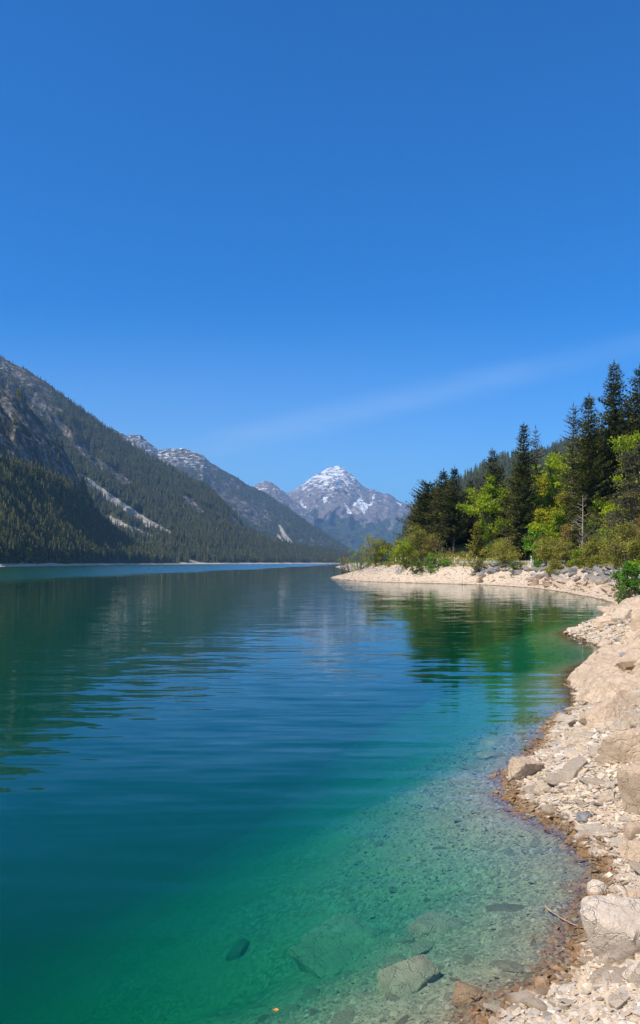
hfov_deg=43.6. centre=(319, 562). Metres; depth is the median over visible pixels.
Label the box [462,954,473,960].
sunken stone
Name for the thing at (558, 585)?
bank stone
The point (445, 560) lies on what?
bush
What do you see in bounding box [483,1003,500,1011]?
stone
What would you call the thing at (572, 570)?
bank stone
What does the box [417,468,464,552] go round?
spruce tree
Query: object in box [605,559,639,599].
bush
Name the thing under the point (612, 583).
bank stone
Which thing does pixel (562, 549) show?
bush
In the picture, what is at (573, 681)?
boulder
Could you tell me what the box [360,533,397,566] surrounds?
bush
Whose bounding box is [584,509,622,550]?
bush
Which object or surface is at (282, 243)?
sky
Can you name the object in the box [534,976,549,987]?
boulder
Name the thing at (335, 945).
sunken boulder
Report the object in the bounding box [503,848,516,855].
sunken stone
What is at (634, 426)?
spruce tree
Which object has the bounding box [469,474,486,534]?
spruce tree
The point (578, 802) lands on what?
stone
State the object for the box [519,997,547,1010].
stone
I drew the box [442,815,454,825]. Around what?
sunken boulder
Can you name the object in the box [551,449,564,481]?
spruce tree
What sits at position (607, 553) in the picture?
bush
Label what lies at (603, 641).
boulder
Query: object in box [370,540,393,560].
bush
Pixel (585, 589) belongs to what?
bank stone
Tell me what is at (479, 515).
ochre tree
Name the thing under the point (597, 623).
boulder
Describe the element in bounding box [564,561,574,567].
bush
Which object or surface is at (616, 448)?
beech tree
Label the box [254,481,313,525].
shoulder
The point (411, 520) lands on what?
pine tree
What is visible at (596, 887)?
boulder
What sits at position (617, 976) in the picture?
stone
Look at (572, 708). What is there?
stone
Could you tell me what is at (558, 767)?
boulder
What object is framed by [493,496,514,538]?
spruce tree
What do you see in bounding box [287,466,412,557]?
pyramid peak
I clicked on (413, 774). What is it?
sunken stone
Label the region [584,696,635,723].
boulder
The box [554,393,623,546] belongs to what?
spruce tree
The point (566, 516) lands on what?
young spruce
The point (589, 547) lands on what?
bush
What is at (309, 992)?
sunken stone
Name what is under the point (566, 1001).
stone
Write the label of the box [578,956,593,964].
stone
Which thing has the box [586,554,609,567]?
bush
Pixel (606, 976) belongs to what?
stone
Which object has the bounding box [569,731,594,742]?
boulder
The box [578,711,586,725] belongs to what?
boulder
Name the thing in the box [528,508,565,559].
leafy tree
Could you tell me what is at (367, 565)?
bush
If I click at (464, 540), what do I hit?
spruce tree
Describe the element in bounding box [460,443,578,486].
wooded hill
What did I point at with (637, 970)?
stone
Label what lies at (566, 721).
boulder
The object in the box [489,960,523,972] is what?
sunken stone
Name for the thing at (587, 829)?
stone
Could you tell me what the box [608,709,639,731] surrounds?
boulder
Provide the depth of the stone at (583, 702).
16.42 m
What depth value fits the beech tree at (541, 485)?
122.28 m
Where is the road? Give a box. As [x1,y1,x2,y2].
[410,561,566,563]
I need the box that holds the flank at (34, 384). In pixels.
[0,358,365,564]
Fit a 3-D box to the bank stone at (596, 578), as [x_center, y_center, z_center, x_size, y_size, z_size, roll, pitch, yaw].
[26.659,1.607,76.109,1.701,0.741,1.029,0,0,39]
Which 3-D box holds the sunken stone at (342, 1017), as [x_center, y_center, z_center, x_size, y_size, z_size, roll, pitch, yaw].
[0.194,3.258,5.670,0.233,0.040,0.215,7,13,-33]
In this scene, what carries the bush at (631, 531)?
on the ground at (170, 836)
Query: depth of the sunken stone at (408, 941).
7.32 m
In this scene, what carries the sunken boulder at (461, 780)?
on the ground at (170, 836)
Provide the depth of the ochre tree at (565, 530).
101.72 m
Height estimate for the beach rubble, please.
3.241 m
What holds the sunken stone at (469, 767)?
on the ground at (170, 836)
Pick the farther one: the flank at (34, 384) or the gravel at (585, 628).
the flank at (34, 384)
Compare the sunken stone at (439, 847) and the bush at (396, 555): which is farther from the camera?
the bush at (396, 555)
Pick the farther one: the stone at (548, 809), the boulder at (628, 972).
the stone at (548, 809)
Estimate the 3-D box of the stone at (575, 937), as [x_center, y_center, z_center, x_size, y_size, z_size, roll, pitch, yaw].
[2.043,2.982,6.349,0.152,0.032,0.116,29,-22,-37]
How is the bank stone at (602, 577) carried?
on the ground at (170, 836)
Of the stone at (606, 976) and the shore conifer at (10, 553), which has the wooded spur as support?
the shore conifer at (10, 553)
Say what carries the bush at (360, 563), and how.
on the ground at (170, 836)
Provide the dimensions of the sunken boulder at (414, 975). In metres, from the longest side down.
0.521 x 0.365 x 0.328 m
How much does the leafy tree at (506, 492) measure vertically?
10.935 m
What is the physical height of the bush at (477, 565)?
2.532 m
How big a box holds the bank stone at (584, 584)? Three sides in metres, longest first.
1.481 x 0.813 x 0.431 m
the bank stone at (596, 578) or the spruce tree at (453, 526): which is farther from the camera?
the spruce tree at (453, 526)
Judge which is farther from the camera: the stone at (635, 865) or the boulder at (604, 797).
the boulder at (604, 797)
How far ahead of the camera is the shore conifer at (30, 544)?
666.39 m
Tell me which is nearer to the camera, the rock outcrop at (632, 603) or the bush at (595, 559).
the rock outcrop at (632, 603)
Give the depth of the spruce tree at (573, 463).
111.97 m
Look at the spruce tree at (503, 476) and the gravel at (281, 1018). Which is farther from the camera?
the spruce tree at (503, 476)
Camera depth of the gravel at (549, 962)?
7.59 m
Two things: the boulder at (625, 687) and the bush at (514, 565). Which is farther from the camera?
the bush at (514, 565)
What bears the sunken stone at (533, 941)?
on the ground at (170, 836)
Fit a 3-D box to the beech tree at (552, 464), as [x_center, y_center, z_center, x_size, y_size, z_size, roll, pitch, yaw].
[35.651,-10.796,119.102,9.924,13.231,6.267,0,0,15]
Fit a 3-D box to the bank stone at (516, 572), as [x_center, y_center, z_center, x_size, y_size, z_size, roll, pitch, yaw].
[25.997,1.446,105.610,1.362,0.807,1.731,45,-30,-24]
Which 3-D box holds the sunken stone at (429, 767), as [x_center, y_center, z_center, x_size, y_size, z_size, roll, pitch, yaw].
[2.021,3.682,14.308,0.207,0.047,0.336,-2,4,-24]
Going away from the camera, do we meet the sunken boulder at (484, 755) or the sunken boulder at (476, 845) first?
the sunken boulder at (476, 845)
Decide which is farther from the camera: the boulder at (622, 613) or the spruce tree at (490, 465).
the spruce tree at (490, 465)
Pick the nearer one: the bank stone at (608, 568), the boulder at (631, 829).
the boulder at (631, 829)
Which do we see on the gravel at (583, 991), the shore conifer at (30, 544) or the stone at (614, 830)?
the stone at (614, 830)
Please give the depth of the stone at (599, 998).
5.12 m
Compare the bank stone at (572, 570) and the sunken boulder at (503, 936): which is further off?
the bank stone at (572, 570)
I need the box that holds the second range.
[103,424,346,549]
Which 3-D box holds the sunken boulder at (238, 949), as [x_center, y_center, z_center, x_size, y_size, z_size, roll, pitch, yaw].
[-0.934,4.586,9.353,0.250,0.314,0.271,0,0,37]
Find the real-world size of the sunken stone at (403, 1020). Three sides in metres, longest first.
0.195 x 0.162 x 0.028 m
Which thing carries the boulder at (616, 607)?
on the ground at (170, 836)
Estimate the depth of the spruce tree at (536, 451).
133.82 m
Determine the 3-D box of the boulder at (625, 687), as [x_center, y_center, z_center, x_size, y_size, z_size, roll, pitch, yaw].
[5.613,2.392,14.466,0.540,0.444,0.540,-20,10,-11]
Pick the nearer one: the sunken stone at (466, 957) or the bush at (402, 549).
the sunken stone at (466, 957)
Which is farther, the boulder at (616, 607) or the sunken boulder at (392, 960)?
the boulder at (616, 607)
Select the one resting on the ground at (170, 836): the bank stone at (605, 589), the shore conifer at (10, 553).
the bank stone at (605, 589)
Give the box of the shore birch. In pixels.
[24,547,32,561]
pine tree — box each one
[393,480,452,546]
[396,492,440,555]
[592,442,639,544]
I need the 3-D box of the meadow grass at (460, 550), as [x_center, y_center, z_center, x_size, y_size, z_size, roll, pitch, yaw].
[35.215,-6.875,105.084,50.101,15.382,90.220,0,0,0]
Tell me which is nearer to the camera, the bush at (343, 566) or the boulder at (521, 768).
the boulder at (521, 768)
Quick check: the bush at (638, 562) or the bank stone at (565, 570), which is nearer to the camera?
the bush at (638, 562)
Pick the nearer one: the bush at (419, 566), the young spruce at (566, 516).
the young spruce at (566, 516)
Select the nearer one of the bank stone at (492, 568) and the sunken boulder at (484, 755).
the sunken boulder at (484, 755)
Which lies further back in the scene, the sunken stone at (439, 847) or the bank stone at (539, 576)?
the bank stone at (539, 576)
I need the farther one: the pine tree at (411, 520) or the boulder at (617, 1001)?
the pine tree at (411, 520)
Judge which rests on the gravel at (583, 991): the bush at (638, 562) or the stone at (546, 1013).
the stone at (546, 1013)
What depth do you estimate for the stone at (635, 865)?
7.42 m
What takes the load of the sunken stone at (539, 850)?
on the ground at (170, 836)
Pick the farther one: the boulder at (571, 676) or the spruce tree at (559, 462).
the spruce tree at (559, 462)
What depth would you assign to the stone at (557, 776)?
10.14 m
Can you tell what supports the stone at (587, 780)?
on the gravel at (583, 991)
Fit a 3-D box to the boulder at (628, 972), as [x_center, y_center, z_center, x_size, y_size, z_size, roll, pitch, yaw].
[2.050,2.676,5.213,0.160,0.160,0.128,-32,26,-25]
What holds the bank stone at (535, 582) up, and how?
on the ground at (170, 836)
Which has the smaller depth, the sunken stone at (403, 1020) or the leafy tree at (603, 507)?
the sunken stone at (403, 1020)
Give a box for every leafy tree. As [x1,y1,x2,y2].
[493,482,514,518]
[525,508,571,560]
[528,464,549,488]
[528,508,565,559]
[578,503,604,535]
[592,496,627,534]
[617,473,639,538]
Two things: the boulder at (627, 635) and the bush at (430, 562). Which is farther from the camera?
the bush at (430, 562)
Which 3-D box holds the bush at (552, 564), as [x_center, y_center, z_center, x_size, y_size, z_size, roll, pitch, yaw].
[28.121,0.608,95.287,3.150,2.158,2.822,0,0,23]
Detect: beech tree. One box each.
[528,445,583,508]
[530,471,564,511]
[536,491,579,532]
[607,430,639,494]
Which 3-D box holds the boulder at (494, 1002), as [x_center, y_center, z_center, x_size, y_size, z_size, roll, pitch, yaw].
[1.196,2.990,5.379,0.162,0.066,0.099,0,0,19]
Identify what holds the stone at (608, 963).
on the gravel at (583, 991)
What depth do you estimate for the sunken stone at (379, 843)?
10.16 m
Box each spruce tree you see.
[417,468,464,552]
[424,467,471,553]
[435,495,466,547]
[456,477,481,543]
[461,449,515,534]
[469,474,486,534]
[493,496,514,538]
[494,423,547,558]
[497,465,506,536]
[498,470,532,518]
[527,425,547,507]
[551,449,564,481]
[552,402,591,541]
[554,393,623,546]
[578,360,639,501]
[596,422,605,461]
[600,364,639,502]
[622,400,635,439]
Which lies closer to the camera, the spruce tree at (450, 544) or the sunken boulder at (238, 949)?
the sunken boulder at (238, 949)
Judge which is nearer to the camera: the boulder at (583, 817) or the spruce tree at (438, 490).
the boulder at (583, 817)
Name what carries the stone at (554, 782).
on the gravel at (583, 991)
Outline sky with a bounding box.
[0,0,639,505]
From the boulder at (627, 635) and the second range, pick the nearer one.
the boulder at (627, 635)
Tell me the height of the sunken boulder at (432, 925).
0.316 m
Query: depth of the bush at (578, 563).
88.92 m
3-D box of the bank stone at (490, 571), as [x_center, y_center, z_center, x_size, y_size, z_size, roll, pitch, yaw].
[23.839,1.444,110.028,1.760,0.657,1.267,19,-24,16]
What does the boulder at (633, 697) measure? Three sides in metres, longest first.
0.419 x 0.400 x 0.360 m
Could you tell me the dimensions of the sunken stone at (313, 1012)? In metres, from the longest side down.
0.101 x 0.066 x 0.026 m
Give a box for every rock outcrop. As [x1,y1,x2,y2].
[570,634,639,704]
[605,597,639,615]
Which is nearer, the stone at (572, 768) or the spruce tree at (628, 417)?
the stone at (572, 768)
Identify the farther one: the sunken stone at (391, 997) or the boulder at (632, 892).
the boulder at (632, 892)
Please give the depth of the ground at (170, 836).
20.97 m
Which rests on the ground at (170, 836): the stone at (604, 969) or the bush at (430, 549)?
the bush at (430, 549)
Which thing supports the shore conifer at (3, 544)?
on the wooded spur
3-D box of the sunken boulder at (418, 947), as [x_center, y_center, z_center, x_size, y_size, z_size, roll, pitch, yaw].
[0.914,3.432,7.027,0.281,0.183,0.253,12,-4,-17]
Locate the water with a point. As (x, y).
(243, 606)
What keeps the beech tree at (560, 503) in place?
on the ground at (170, 836)
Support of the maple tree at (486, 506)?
on the ground at (170, 836)
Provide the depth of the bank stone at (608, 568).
78.42 m
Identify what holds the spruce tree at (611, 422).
on the ground at (170, 836)
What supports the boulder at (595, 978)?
on the gravel at (583, 991)
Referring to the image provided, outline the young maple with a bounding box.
[521,526,549,561]
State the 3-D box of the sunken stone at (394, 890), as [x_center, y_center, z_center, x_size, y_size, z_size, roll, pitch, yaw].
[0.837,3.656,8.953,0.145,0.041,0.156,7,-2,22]
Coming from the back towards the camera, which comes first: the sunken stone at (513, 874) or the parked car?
the parked car
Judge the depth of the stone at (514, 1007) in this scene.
5.29 m
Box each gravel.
[254,703,601,1023]
[453,712,618,1023]
[474,694,639,1023]
[562,612,639,701]
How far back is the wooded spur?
1056.54 m
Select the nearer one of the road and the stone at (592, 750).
the stone at (592, 750)
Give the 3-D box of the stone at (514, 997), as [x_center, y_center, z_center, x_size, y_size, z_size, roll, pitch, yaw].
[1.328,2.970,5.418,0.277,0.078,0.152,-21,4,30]
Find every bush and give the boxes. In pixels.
[321,552,364,572]
[335,556,348,564]
[345,545,372,571]
[345,549,374,568]
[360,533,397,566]
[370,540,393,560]
[378,534,421,567]
[389,550,401,560]
[402,522,443,562]
[405,558,426,573]
[409,536,452,564]
[419,551,442,572]
[438,557,452,565]
[464,557,485,572]
[484,538,522,565]
[508,560,522,575]
[532,534,561,564]
[532,558,542,566]
[543,559,564,575]
[547,541,574,563]
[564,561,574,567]
[567,547,581,564]
[568,523,607,554]
[573,557,587,567]
[576,531,608,567]
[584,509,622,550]
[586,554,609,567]
[589,528,621,557]
[598,543,624,567]
[599,517,639,567]
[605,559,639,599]
[606,548,635,565]
[608,580,637,603]
[620,538,639,561]
[621,516,639,556]
[623,558,639,567]
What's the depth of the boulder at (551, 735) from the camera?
13.41 m
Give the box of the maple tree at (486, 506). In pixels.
[456,474,514,556]
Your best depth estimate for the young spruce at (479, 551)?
125.42 m
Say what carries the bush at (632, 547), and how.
on the ground at (170, 836)
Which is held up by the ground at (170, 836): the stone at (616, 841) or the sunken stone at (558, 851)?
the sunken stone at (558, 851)
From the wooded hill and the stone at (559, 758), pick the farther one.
the wooded hill
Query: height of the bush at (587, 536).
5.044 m
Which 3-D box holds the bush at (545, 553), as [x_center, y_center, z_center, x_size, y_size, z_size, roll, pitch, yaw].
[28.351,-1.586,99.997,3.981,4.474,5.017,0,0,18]
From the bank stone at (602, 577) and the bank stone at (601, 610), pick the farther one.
the bank stone at (602, 577)
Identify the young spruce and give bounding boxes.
[465,521,489,557]
[548,494,560,512]
[563,503,574,549]
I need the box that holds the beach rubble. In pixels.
[331,563,637,601]
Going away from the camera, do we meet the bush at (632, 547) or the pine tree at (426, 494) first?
the bush at (632, 547)
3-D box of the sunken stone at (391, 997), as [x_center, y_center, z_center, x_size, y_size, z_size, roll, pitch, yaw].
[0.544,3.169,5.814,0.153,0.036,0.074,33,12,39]
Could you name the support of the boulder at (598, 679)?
on the ground at (170, 836)
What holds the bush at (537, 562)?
on the ground at (170, 836)
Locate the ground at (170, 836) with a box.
[0,528,639,1023]
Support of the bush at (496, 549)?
on the ground at (170, 836)
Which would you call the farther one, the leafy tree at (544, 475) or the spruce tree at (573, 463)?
the leafy tree at (544, 475)
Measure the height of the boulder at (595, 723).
0.282 m
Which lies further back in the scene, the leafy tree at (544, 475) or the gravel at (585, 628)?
the leafy tree at (544, 475)
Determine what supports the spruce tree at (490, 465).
on the ground at (170, 836)
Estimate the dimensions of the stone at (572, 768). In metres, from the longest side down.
0.656 x 0.336 x 0.149 m
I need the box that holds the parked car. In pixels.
[380,555,390,562]
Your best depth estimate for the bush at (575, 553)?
91.04 m
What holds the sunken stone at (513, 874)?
on the ground at (170, 836)
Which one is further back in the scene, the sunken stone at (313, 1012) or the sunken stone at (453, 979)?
the sunken stone at (313, 1012)
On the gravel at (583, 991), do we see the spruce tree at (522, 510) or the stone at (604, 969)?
the stone at (604, 969)
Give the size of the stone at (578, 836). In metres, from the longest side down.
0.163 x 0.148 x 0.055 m
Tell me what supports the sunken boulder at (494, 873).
on the ground at (170, 836)
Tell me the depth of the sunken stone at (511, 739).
13.85 m
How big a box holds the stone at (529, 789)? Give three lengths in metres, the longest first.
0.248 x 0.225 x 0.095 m
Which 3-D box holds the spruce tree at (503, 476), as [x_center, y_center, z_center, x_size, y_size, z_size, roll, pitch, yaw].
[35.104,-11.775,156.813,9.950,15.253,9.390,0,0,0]
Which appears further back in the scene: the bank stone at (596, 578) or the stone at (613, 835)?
the bank stone at (596, 578)
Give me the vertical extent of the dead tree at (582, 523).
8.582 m
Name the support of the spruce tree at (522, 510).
on the ground at (170, 836)
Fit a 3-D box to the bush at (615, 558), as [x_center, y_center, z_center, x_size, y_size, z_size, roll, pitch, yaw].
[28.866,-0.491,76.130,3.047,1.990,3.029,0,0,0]
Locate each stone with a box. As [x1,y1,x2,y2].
[257,1014,269,1022]
[283,1004,299,1013]
[303,987,319,1001]
[309,1009,318,1015]
[332,1009,354,1023]
[344,970,355,975]
[374,839,384,845]
[385,991,399,1001]
[388,886,396,892]
[396,1014,408,1023]
[402,939,414,943]
[407,769,421,777]
[425,765,433,770]
[426,997,435,1004]
[432,846,445,848]
[443,992,453,999]
[449,977,460,981]
[460,765,477,769]
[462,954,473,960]
[476,572,485,578]
[476,577,482,582]
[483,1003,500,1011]
[485,566,500,572]
[485,904,526,911]
[487,569,495,573]
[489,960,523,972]
[502,989,535,1004]
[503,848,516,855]
[506,1004,521,1009]
[508,870,521,877]
[509,737,515,743]
[510,570,522,575]
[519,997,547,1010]
[524,785,534,793]
[529,578,538,585]
[529,837,540,846]
[529,938,535,946]
[532,574,545,580]
[533,848,542,853]
[533,987,548,994]
[541,804,556,814]
[542,1011,555,1018]
[544,773,566,782]
[546,779,560,785]
[552,849,562,853]
[553,582,565,587]
[553,715,576,721]
[554,755,564,761]
[558,998,574,1004]
[560,756,587,782]
[561,568,568,573]
[564,707,578,710]
[567,720,577,724]
[568,568,577,571]
[570,936,580,939]
[573,798,584,804]
[574,823,608,834]
[574,831,584,840]
[578,581,587,590]
[578,700,587,704]
[578,777,605,784]
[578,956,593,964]
[580,585,591,591]
[588,745,600,759]
[592,966,618,973]
[593,576,602,580]
[594,566,601,572]
[595,997,603,1000]
[597,606,610,615]
[599,587,610,593]
[600,575,610,579]
[601,973,611,981]
[604,564,613,569]
[604,781,614,788]
[604,959,612,965]
[608,580,615,585]
[609,834,619,837]
[611,828,621,833]
[611,837,627,846]
[611,966,626,985]
[618,815,629,821]
[627,963,639,974]
[628,861,639,873]
[628,973,639,983]
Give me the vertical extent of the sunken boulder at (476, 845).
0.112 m
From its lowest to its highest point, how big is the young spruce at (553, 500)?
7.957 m
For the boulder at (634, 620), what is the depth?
28.59 m
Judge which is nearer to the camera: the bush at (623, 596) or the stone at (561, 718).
the stone at (561, 718)
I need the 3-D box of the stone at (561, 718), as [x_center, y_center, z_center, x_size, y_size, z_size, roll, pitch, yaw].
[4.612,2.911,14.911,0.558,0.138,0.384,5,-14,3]
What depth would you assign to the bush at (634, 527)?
79.43 m
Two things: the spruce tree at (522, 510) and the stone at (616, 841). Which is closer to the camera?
the stone at (616, 841)
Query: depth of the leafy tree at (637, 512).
95.40 m
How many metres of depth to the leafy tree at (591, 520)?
103.11 m
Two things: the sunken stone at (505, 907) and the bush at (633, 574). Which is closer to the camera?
the sunken stone at (505, 907)
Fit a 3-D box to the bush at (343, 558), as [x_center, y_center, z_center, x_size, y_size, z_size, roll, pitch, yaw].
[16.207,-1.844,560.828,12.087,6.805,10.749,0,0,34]
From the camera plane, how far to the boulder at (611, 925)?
5.65 m
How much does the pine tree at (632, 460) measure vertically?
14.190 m
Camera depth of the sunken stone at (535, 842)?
8.82 m
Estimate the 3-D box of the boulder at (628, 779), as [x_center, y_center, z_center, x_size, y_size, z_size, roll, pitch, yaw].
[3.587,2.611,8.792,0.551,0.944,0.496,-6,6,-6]
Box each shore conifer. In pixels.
[2,538,7,560]
[8,540,13,559]
[15,543,19,560]
[28,540,33,560]
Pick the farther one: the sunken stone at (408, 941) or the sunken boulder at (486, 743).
the sunken boulder at (486, 743)
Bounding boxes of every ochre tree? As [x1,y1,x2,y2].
[467,490,502,538]
[558,523,572,551]
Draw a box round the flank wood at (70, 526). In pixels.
[0,354,638,562]
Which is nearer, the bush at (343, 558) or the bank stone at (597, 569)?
the bank stone at (597, 569)
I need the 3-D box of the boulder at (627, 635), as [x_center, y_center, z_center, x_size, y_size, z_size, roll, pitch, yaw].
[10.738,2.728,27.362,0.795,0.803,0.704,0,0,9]
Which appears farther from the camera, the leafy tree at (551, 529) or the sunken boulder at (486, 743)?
the leafy tree at (551, 529)
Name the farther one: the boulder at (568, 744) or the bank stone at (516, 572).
the bank stone at (516, 572)
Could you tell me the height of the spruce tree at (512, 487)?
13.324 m
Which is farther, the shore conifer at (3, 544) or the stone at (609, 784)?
the shore conifer at (3, 544)
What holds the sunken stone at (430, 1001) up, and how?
on the ground at (170, 836)
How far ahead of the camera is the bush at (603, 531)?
85.78 m
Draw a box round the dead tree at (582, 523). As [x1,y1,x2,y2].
[568,495,594,544]
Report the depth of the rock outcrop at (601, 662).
18.07 m
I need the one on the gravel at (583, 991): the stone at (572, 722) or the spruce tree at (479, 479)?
the stone at (572, 722)
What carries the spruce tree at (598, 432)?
on the ground at (170, 836)
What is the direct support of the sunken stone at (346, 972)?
on the ground at (170, 836)
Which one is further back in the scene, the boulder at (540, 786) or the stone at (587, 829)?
the boulder at (540, 786)
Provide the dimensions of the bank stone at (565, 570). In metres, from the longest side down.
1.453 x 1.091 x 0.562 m
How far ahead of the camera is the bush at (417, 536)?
122.68 m
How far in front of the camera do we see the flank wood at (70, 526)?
1751.06 m
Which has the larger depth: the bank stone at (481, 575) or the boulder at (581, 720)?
the bank stone at (481, 575)
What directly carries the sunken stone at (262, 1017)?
on the ground at (170, 836)
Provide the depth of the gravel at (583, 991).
7.89 m
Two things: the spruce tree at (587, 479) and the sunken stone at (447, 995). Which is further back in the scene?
the spruce tree at (587, 479)
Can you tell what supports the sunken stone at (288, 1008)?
on the ground at (170, 836)
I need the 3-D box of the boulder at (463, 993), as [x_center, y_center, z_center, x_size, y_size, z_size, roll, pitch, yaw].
[1.037,3.033,5.530,0.238,0.169,0.241,0,0,19]
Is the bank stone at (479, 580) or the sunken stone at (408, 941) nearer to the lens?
the sunken stone at (408, 941)
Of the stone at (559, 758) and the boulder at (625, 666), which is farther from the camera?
the boulder at (625, 666)
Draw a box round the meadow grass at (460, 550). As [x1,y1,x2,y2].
[376,515,637,568]
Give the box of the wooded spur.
[0,385,186,567]
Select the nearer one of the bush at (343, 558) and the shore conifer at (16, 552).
the bush at (343, 558)
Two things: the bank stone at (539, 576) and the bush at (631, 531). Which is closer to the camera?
the bush at (631, 531)
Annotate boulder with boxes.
[226,938,249,960]
[288,912,377,978]
[377,954,439,996]
[381,954,405,968]
[408,911,467,940]
[409,940,434,956]
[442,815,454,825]
[450,773,474,786]
[452,980,483,1008]
[473,843,481,847]
[477,737,502,750]
[477,751,500,760]
[488,868,500,879]
[489,999,504,1004]
[495,928,517,945]
[508,756,544,781]
[533,782,552,792]
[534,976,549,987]
[547,732,560,738]
[553,762,566,770]
[560,740,575,747]
[564,719,572,727]
[567,669,575,680]
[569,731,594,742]
[570,678,577,688]
[576,812,591,822]
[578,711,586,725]
[580,717,617,731]
[580,895,639,964]
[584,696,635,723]
[587,879,608,895]
[589,972,601,983]
[592,615,611,628]
[593,728,639,765]
[596,671,631,680]
[597,638,611,647]
[597,791,614,804]
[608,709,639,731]
[608,994,630,1009]
[611,606,631,621]
[613,605,624,611]
[614,661,636,671]
[616,679,639,700]
[616,761,639,814]
[618,839,639,863]
[620,631,639,643]
[622,960,639,981]
[623,822,639,839]
[626,886,639,898]
[627,689,639,704]
[630,611,639,630]
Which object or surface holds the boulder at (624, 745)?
on the ground at (170, 836)
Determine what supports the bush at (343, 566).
on the ground at (170, 836)
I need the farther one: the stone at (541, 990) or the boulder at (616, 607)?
the boulder at (616, 607)
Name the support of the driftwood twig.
in the water
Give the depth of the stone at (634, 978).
5.12 m
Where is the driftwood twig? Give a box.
[545,906,582,927]
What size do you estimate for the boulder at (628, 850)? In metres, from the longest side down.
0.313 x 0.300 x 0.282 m
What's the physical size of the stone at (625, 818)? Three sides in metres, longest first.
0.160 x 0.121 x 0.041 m

